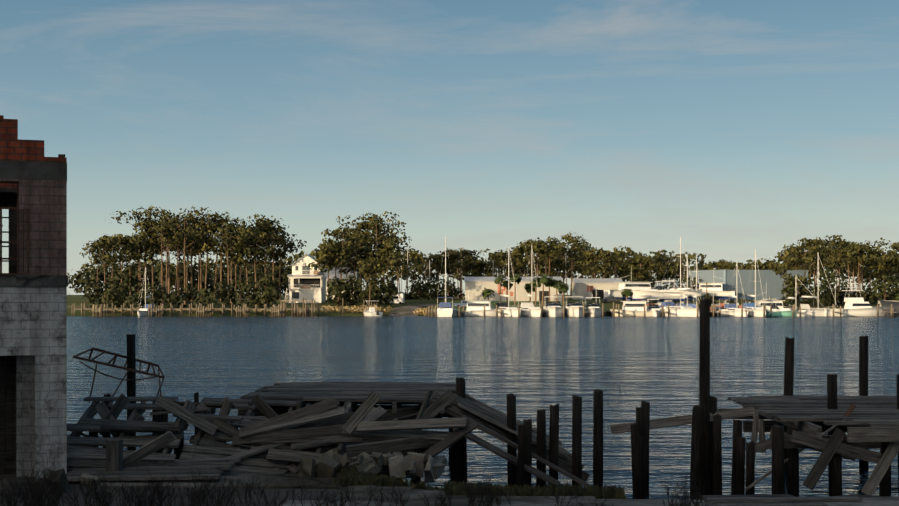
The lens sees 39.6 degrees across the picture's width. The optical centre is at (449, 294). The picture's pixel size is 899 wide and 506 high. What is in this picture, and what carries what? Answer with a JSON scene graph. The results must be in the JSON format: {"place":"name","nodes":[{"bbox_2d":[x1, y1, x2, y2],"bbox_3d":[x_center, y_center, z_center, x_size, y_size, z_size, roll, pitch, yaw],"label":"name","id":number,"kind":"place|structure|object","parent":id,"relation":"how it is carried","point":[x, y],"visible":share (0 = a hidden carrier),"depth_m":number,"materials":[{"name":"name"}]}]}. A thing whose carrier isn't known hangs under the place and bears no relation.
{"place":"outdoors","nodes":[
{"label":"outdoors","id":0,"kind":"place"},
{"bbox_2d":[73,347,164,402],"bbox_3d":[-9.521,2.419,36.282,1.471,1.834,3.691,0,0,33],"label":"metal frame","id":1,"kind":"object","parent":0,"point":[113,359],"visible":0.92,"depth_m":36.24,"materials":[{"name":"black metal"}]},
{"bbox_2d":[0,295,898,505],"bbox_3d":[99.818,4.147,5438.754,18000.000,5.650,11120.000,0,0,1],"label":"ground","id":2,"kind":"structure","parent":0,"point":[77,300],"depth_m":29.62,"materials":[{"name":"green plant"}]},
{"bbox_2d":[0,115,75,477],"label":"brick building","id":3,"kind":"structure","parent":2,"relation":"on","point":[33,323],"depth_m":28.10,"materials":[{"name":"concrete"}]},
{"bbox_2d":[0,360,15,473],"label":"doorway","id":4,"kind":"structure","parent":3,"relation":"in","point":[8,411],"depth_m":28.69,"materials":[{"name":"brown wood"}]},
{"bbox_2d":[0,181,28,274],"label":"window","id":5,"kind":"structure","parent":3,"relation":"on","point":[17,241],"depth_m":27.87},
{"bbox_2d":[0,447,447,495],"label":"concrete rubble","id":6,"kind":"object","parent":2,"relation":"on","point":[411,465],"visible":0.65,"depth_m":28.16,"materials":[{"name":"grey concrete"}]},
{"bbox_2d":[88,304,433,315],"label":"marsh grass","id":7,"kind":"structure","parent":2,"relation":"on","point":[351,309],"depth_m":293.35,"materials":[{"name":"green plant"}]},
{"bbox_2d":[285,254,325,302],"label":"waterfront house","id":8,"kind":"structure","parent":2,"relation":"on","point":[307,283],"depth_m":327.38,"materials":[{"name":"white paint"}]},
{"bbox_2d":[66,381,591,486],"bbox_3d":[-3.001,3.467,32.385,13.082,2.531,11.089,0,0,1],"label":"collapsed dock","id":9,"kind":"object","parent":2,"relation":"on","point":[265,437],"visible":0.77,"depth_m":29.55,"materials":[{"name":"grey wood"}]},
{"bbox_2d":[324,268,359,299],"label":"neighbour house","id":10,"kind":"structure","parent":2,"relation":"on","point":[332,273],"depth_m":353.74,"materials":[{"name":"white paint"}]},
{"bbox_2d":[0,450,710,505],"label":"grass","id":11,"kind":"structure","parent":2,"relation":"on","point":[38,500],"depth_m":21.32,"materials":[{"name":"green plant"}]},
{"bbox_2d":[383,294,404,303],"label":"white camper van","id":12,"kind":"object","parent":2,"relation":"on","point":[399,298],"visible":0.5,"depth_m":320.88,"materials":[{"name":"paint"}]},
{"bbox_2d":[388,304,436,315],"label":"launch ramp","id":13,"kind":"structure","parent":2,"relation":"on","point":[409,309],"depth_m":298.32,"materials":[{"name":"concrete"}]},
{"bbox_2d":[453,300,467,306],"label":"pickup truck","id":14,"kind":"object","parent":2,"relation":"on","point":[463,302],"visible":0.44,"depth_m":310.67,"materials":[{"name":"paint"}]},
{"bbox_2d":[333,467,626,498],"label":"bank grass tufts","id":15,"kind":"object","parent":2,"relation":"on","point":[605,492],"visible":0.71,"depth_m":25.59,"materials":[{"name":"green plant"}]},
{"bbox_2d":[67,260,898,307],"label":"shore shrubs","id":16,"kind":"object","parent":2,"relation":"on","point":[118,292],"visible":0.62,"depth_m":316.31,"materials":[{"name":"green plant"}]},
{"bbox_2d":[89,213,896,305],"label":"tree trunks","id":17,"kind":"object","parent":2,"relation":"on","point":[177,282],"visible":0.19,"depth_m":338.83,"materials":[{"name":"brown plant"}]},
{"bbox_2d":[74,205,898,299],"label":"trees","id":18,"kind":"object","parent":17,"relation":"attached to","point":[870,259],"visible":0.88,"depth_m":342.88,"materials":[{"name":"green plant"}]},
{"bbox_2d":[97,471,898,505],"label":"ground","id":19,"kind":"structure","parent":2,"relation":"on","point":[282,479],"depth_m":24.96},
{"bbox_2d":[700,494,861,505],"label":"loose boards","id":20,"kind":"object","parent":19,"relation":"on","point":[758,498],"visible":0.83,"depth_m":23.75,"materials":[{"name":"grey wood"}]},
{"bbox_2d":[122,287,886,305],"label":"oak trunks","id":21,"kind":"object","parent":2,"relation":"on","point":[444,287],"visible":0.15,"depth_m":318.03,"materials":[{"name":"brown wood"}]},
{"bbox_2d":[398,248,614,292],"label":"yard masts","id":22,"kind":"object","parent":2,"relation":"on","point":[429,276],"visible":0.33,"depth_m":399.97,"materials":[{"name":"metal"}]},
{"bbox_2d":[464,277,562,300],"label":"shed","id":23,"kind":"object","parent":2,"relation":"on","point":[476,286],"visible":0.71,"depth_m":337.50,"materials":[{"name":"metal"}]},
{"bbox_2d":[571,278,622,299],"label":"building","id":24,"kind":"structure","parent":2,"relation":"on","point":[588,287],"depth_m":351.02,"materials":[{"name":"metal"}]},
{"bbox_2d":[350,262,865,304],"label":"sailboat masts","id":25,"kind":"object","parent":2,"relation":"on","point":[862,270],"visible":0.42,"depth_m":366.64,"materials":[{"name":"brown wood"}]},
{"bbox_2d":[601,296,621,302],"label":"car","id":26,"kind":"object","parent":2,"relation":"on","point":[611,299],"visible":0.98,"depth_m":328.02,"materials":[{"name":"paint"}]},
{"bbox_2d":[604,275,653,299],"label":"yard boat","id":27,"kind":"object","parent":2,"relation":"on","point":[627,285],"visible":0.33,"depth_m":334.75,"materials":[{"name":"paint"}]},
{"bbox_2d":[632,269,684,301],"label":"yard boat","id":28,"kind":"object","parent":2,"relation":"on","point":[660,291],"visible":0.79,"depth_m":328.81,"materials":[{"name":"paint"}]},
{"bbox_2d":[662,278,701,298],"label":"yard boat","id":29,"kind":"object","parent":2,"relation":"on","point":[691,290],"visible":0.48,"depth_m":341.11,"materials":[{"name":"paint"}]},
{"bbox_2d":[482,274,898,305],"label":"building","id":30,"kind":"structure","parent":2,"relation":"on","point":[562,287],"depth_m":317.63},
{"bbox_2d":[699,276,734,298],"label":"yard boat","id":31,"kind":"object","parent":2,"relation":"on","point":[718,291],"visible":0.58,"depth_m":346.47,"materials":[{"name":"paint"}]},
{"bbox_2d":[688,269,807,299],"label":"blue warehouse","id":32,"kind":"structure","parent":2,"relation":"on","point":[771,283],"depth_m":352.73,"materials":[{"name":"metal"}]},
{"bbox_2d":[0,0,898,294],"label":"sky","id":33,"kind":"structure","parent":0,"point":[731,129],"materials":[{"name":"blue"}]},
{"bbox_2d":[67,316,898,499],"bbox_3d":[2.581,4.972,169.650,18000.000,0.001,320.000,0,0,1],"label":"water","id":34,"kind":"structure","parent":0,"point":[627,365],"depth_m":88.93,"materials":[{"name":"blue liquid"}]},
{"bbox_2d":[137,267,155,316],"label":"sailboat","id":35,"kind":"object","parent":34,"relation":"on","point":[142,312],"visible":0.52,"depth_m":288.34,"materials":[{"name":"paint"}]},
{"bbox_2d":[89,404,460,483],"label":"wooden posts","id":36,"kind":"object","parent":34,"relation":"in","point":[454,461],"visible":0.06,"depth_m":33.15,"materials":[{"name":"brown wood"}]},
{"bbox_2d":[363,305,382,316],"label":"motorboat","id":37,"kind":"object","parent":34,"relation":"on","point":[371,312],"visible":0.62,"depth_m":283.57,"materials":[{"name":"paint"}]},
{"bbox_2d":[434,236,455,316],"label":"sailboat","id":38,"kind":"object","parent":34,"relation":"on","point":[445,309],"visible":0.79,"depth_m":277.46,"materials":[{"name":"paint"}]},
{"bbox_2d":[455,293,499,316],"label":"motorboat","id":39,"kind":"object","parent":34,"relation":"on","point":[475,308],"visible":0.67,"depth_m":282.14,"materials":[{"name":"paint"}]},
{"bbox_2d":[72,298,893,316],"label":"dock piles","id":40,"kind":"object","parent":34,"relation":"on","point":[282,310],"visible":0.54,"depth_m":283.42,"materials":[{"name":"brown wood"}]},
{"bbox_2d":[73,300,895,315],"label":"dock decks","id":41,"kind":"object","parent":34,"relation":"on","point":[608,312],"visible":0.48,"depth_m":288.40,"materials":[{"name":"wood"}]},
{"bbox_2d":[468,285,837,308],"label":"dock lamp posts","id":42,"kind":"object","parent":41,"relation":"on","point":[713,298],"visible":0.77,"depth_m":291.04,"materials":[{"name":"paint"}]},
{"bbox_2d":[103,298,898,498],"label":"mooring piles","id":43,"kind":"object","parent":34,"relation":"on","point":[706,448],"visible":0.54,"depth_m":30.62,"materials":[{"name":"brown wood"}]},
{"bbox_2d":[610,396,898,495],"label":"broken dock","id":44,"kind":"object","parent":43,"relation":"on","point":[869,422],"depth_m":28.93,"materials":[{"name":"grey wood"}]},
{"bbox_2d":[745,419,844,490],"bbox_3d":[7.904,3.646,28.527,2.359,1.654,0.070,0,0,-4],"label":"leaning pole","id":45,"kind":"object","parent":44,"relation":"attached to","point":[785,461],"visible":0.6,"depth_m":28.47,"materials":[{"name":"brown wood"}]},
{"bbox_2d":[492,248,520,316],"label":"sailboat","id":46,"kind":"object","parent":34,"relation":"on","point":[507,311],"visible":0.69,"depth_m":280.71,"materials":[{"name":"paint"}]},
{"bbox_2d":[520,250,542,316],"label":"sailboat","id":47,"kind":"object","parent":34,"relation":"on","point":[529,310],"visible":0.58,"depth_m":279.83,"materials":[{"name":"paint"}]},
{"bbox_2d":[543,296,562,316],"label":"cruiser","id":48,"kind":"object","parent":34,"relation":"on","point":[553,309],"visible":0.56,"depth_m":277.64,"materials":[{"name":"paint"}]},
{"bbox_2d":[565,294,586,316],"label":"motorboat","id":49,"kind":"object","parent":34,"relation":"on","point":[573,309],"visible":0.67,"depth_m":278.05,"materials":[{"name":"paint"}]},
{"bbox_2d":[585,294,601,316],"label":"motorboat","id":50,"kind":"object","parent":34,"relation":"on","point":[594,310],"visible":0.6,"depth_m":279.01,"materials":[{"name":"paint"}]},
{"bbox_2d":[610,294,655,316],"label":"trawler","id":51,"kind":"object","parent":34,"relation":"on","point":[632,308],"visible":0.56,"depth_m":280.67,"materials":[{"name":"paint"}]},
{"bbox_2d":[646,299,660,316],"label":"motorboat","id":52,"kind":"object","parent":34,"relation":"on","point":[655,310],"visible":0.56,"depth_m":281.77,"materials":[{"name":"paint"}]},
{"bbox_2d":[651,237,699,316],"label":"sailboat","id":53,"kind":"object","parent":34,"relation":"on","point":[680,310],"visible":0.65,"depth_m":279.76,"materials":[{"name":"paint"}]},
{"bbox_2d":[677,255,693,304],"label":"sailboat","id":54,"kind":"object","parent":34,"relation":"on","point":[687,285],"visible":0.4,"depth_m":287.41,"materials":[{"name":"paint"}]},
{"bbox_2d":[687,257,702,307],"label":"sailboat","id":55,"kind":"object","parent":34,"relation":"on","point":[694,305],"visible":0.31,"depth_m":285.35,"materials":[{"name":"paint"}]},
{"bbox_2d":[717,265,748,316],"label":"sailboat","id":56,"kind":"object","parent":34,"relation":"on","point":[732,310],"visible":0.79,"depth_m":281.32,"materials":[{"name":"paint"}]},
{"bbox_2d":[743,250,767,316],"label":"sailboat","id":57,"kind":"object","parent":34,"relation":"on","point":[754,310],"visible":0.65,"depth_m":279.77,"materials":[{"name":"paint"}]},
{"bbox_2d":[752,292,791,309],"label":"trawler","id":58,"kind":"object","parent":34,"relation":"on","point":[777,303],"visible":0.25,"depth_m":285.99,"materials":[{"name":"paint"}]},
{"bbox_2d":[764,289,797,316],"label":"boat","id":59,"kind":"object","parent":34,"relation":"on","point":[780,312],"visible":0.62,"depth_m":279.09,"materials":[{"name":"paint"}]},
{"bbox_2d":[787,253,837,316],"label":"ketch","id":60,"kind":"object","parent":34,"relation":"in","point":[808,311],"visible":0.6,"depth_m":281.14,"materials":[{"name":"paint"}]},
{"bbox_2d":[825,272,884,316],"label":"sportfisher","id":61,"kind":"object","parent":34,"relation":"in","point":[856,307],"visible":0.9,"depth_m":280.20,"materials":[{"name":"paint"}]},
{"bbox_2d":[880,301,898,316],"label":"boat","id":62,"kind":"object","parent":34,"relation":"on","point":[886,305],"visible":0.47,"depth_m":279.87,"materials":[{"name":"paint"}]},
{"bbox_2d":[430,301,586,310],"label":"lawn","id":63,"kind":"structure","parent":0,"point":[493,303],"depth_m":325.87,"materials":[{"name":"green plant"}]},
{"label":"gravel yard","id":64,"kind":"structure","parent":0,"visible":0},
{"bbox_2d":[627,299,787,310],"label":"yard clutter","id":65,"kind":"object","parent":64,"relation":"on","point":[722,306],"visible":0.15,"depth_m":310.01,"materials":[{"name":"paint"}]}
]}

